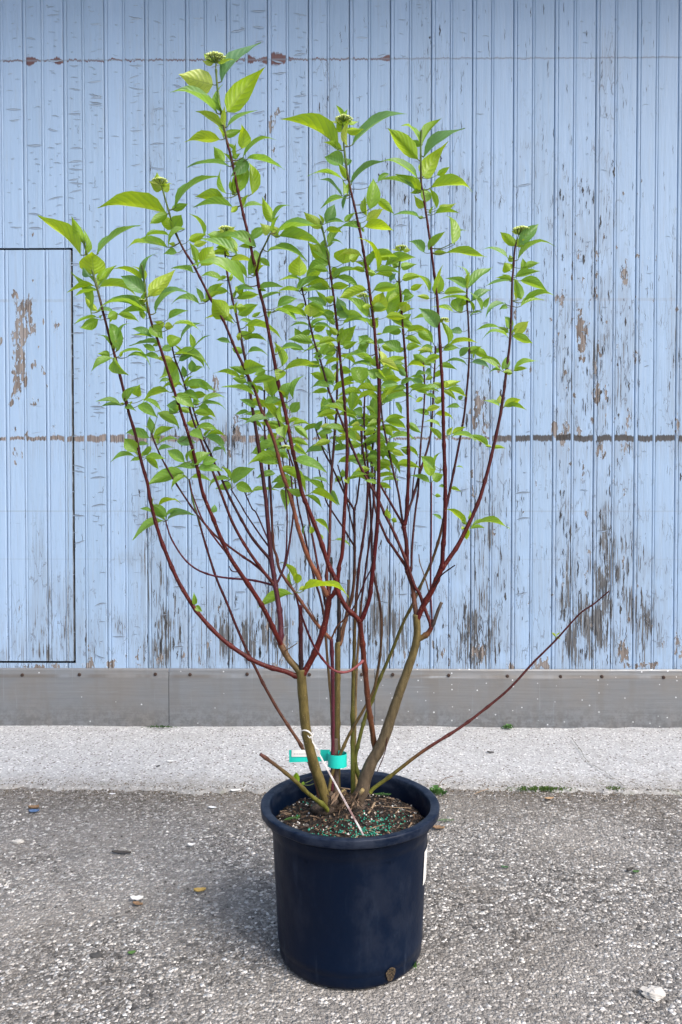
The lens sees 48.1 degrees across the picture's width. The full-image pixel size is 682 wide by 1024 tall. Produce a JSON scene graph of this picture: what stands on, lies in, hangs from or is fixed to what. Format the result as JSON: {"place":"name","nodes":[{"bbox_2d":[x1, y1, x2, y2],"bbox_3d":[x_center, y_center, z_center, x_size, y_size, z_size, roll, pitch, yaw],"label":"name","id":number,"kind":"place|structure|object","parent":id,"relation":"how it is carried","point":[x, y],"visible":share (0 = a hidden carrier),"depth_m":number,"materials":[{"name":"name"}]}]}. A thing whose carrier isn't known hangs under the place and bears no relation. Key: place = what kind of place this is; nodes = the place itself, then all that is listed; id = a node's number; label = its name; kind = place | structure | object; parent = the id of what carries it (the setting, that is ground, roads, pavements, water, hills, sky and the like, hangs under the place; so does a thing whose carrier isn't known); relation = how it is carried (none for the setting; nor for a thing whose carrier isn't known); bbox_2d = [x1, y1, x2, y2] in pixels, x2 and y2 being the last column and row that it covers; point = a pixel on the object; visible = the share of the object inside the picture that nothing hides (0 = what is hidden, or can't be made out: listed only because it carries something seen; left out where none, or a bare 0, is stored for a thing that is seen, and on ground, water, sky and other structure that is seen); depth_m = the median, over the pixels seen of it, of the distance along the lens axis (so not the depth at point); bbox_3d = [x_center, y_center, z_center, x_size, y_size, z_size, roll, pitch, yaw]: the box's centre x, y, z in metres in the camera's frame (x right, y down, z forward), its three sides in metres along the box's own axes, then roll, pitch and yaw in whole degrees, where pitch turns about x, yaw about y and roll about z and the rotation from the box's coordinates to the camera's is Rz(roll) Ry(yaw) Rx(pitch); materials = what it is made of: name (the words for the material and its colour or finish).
{"place":"outdoors","nodes":[
{"label":"outdoors","id":0,"kind":"place"},
{"bbox_2d":[0,787,681,1023],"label":"ground","id":1,"kind":"structure","parent":0,"point":[615,1005],"depth_m":2.06,"materials":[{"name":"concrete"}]},
{"bbox_2d":[12,839,23,843],"bbox_3d":[-1.049,1.072,2.486,0.038,0.015,0.023,0,1,0],"label":"pebble","id":2,"kind":"object","parent":1,"relation":"on","point":[17,841],"visible":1,"depth_m":2.48,"materials":[{"name":"stone"}]},
{"bbox_2d":[28,804,38,808],"bbox_3d":[-1.105,1.060,2.747,0.037,0.012,0.020,0,1,0],"label":"dead leaf","id":3,"kind":"object","parent":1,"relation":"on","point":[33,806],"visible":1,"depth_m":2.75,"materials":[{"name":"orange plant"}]},
{"bbox_2d":[89,952,102,957],"bbox_3d":[-0.601,1.087,1.873,0.034,0.009,0.020,0,1,0],"label":"pebble","id":4,"kind":"object","parent":1,"relation":"on","point":[96,955],"visible":1,"depth_m":1.87,"materials":[{"name":"stone"}]},
{"bbox_2d":[112,850,130,852],"bbox_3d":[-0.691,1.070,2.406,0.063,0.006,0.018,0,1,0],"label":"bark flake","id":5,"kind":"object","parent":1,"relation":"on","point":[119,851],"visible":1,"depth_m":2.41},
{"bbox_2d":[130,895,142,900],"bbox_3d":[-0.568,1.073,2.124,0.036,0.012,0.018,0,1,0],"label":"paint chip","id":6,"kind":"object","parent":1,"relation":"on","point":[138,897],"visible":1,"depth_m":2.12,"materials":[{"name":"white paint"}]},
{"bbox_2d":[132,901,142,904],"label":"dead leaf","id":7,"kind":"object","parent":1,"relation":"on","point":[137,903],"visible":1,"depth_m":2.10,"materials":[{"name":"brown plant"}]},
{"bbox_2d":[194,887,205,891],"bbox_3d":[-0.401,1.073,2.171,0.034,0.011,0.019,0,1,0],"label":"dead leaf","id":8,"kind":"object","parent":1,"relation":"on","point":[197,889],"visible":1,"depth_m":2.17,"materials":[{"name":"yellow plant"}]},
{"bbox_2d":[0,773,681,816],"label":"edge grit","id":9,"kind":"object","parent":1,"relation":"on","point":[176,795],"visible":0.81,"depth_m":2.90,"materials":[{"name":"grey gravel"}]},
{"bbox_2d":[260,769,439,989],"bbox_3d":[0.022,0.902,1.907,0.443,0.369,0.441,0,1,0],"label":"nursery pot","id":10,"kind":"object","parent":1,"relation":"on","point":[350,913],"visible":0.93,"depth_m":1.75,"materials":[{"name":"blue plastic"}]},
{"bbox_2d":[276,790,423,837],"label":"potting soil","id":11,"kind":"structure","parent":10,"relation":"in","point":[306,820],"depth_m":1.89,"materials":[{"name":"brown soil"}]},
{"bbox_2d":[37,42,608,814],"bbox_3d":[-0.019,-0.136,1.896,1.378,1.827,0.530,0,1,0],"label":"dogwood shrub","id":12,"kind":"object","parent":11,"relation":"in","point":[393,304],"visible":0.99,"depth_m":1.86,"materials":[{"name":"green plant"}]},
{"bbox_2d":[289,750,346,768],"bbox_3d":[-0.059,0.630,1.962,0.148,0.043,0.040,0,1,0],"label":"plant label","id":13,"kind":"object","parent":12,"relation":"attached to","point":[337,762],"visible":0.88,"depth_m":1.96,"materials":[{"name":"teal plastic"}]},
{"bbox_2d":[301,730,363,835],"bbox_3d":[-0.020,0.629,1.807,0.029,0.184,0.250,-1,2,-37],"label":"string tie","id":14,"kind":"object","parent":12,"relation":"attached to","point":[326,767],"visible":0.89,"depth_m":1.80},
{"bbox_2d":[296,801,408,837],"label":"fertiliser beads","id":15,"kind":"object","parent":11,"relation":"on","point":[359,833],"visible":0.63,"depth_m":1.84},
{"bbox_2d":[432,825,444,828],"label":"dead leaf","id":16,"kind":"object","parent":1,"relation":"on","point":[438,827],"visible":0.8,"depth_m":2.58,"materials":[{"name":"orange plant"}]},
{"bbox_2d":[429,776,451,795],"bbox_3d":[0.379,1.031,2.883,0.092,0.068,0.057,0,1,0],"label":"weed","id":17,"kind":"object","parent":1,"relation":"on","point":[436,789],"visible":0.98,"depth_m":2.88,"materials":[{"name":"green plant"}]},
{"bbox_2d":[640,985,665,1001],"bbox_3d":[0.705,1.086,1.721,0.056,0.025,0.039,0,1,0],"label":"pebble","id":18,"kind":"object","parent":1,"relation":"on","point":[655,993],"visible":1,"depth_m":1.72,"materials":[{"name":"stone"}]},
{"bbox_2d":[0,722,681,795],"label":"pavement","id":19,"kind":"structure","parent":0,"point":[223,756],"depth_m":3.26,"materials":[{"name":"concrete"}]},
{"bbox_2d":[142,725,177,727],"bbox_3d":[-0.859,1.031,3.672,0.217,0.014,0.025,0,1,0],"label":"grass tuft","id":20,"kind":"object","parent":19,"relation":"on","point":[161,726],"visible":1,"depth_m":3.67,"materials":[{"name":"green plant"}]},
{"bbox_2d":[0,0,681,727],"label":"boarded wall","id":21,"kind":"structure","parent":19,"relation":"on","point":[566,114],"depth_m":3.67,"materials":[{"name":"blue paint"}]},
{"bbox_2d":[0,250,75,660],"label":"door","id":22,"kind":"structure","parent":21,"relation":"in","point":[34,284],"depth_m":3.70,"materials":[{"name":"blue paint"}]},
{"bbox_2d":[501,724,513,728],"bbox_3d":[0.799,1.028,3.665,0.066,0.021,0.035,0,1,0],"label":"weed","id":23,"kind":"object","parent":19,"relation":"on","point":[507,726],"visible":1,"depth_m":3.66,"materials":[{"name":"green plant"}]},
{"bbox_2d":[489,785,591,793],"bbox_3d":[0.782,1.056,2.918,0.432,0.014,0.083,0,1,0],"label":"moss","id":24,"kind":"object","parent":19,"relation":"on","point":[535,788],"visible":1,"depth_m":2.92,"materials":[{"name":"green plant"}]},
{"bbox_2d":[571,737,624,785],"bbox_3d":[1.051,1.042,3.216,0.048,0.001,0.600,0,1,-3],"label":"hairline crack","id":25,"kind":"object","parent":19,"relation":"on","point":[591,763],"visible":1,"depth_m":3.19,"materials":[{"name":"grey concrete"}]},
{"bbox_2d":[606,786,623,792],"bbox_3d":[1.040,1.057,2.920,0.132,0.011,0.058,0,1,0],"label":"moss","id":26,"kind":"object","parent":19,"relation":"on","point":[619,787],"visible":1,"depth_m":2.92,"materials":[{"name":"green plant"}]}
]}

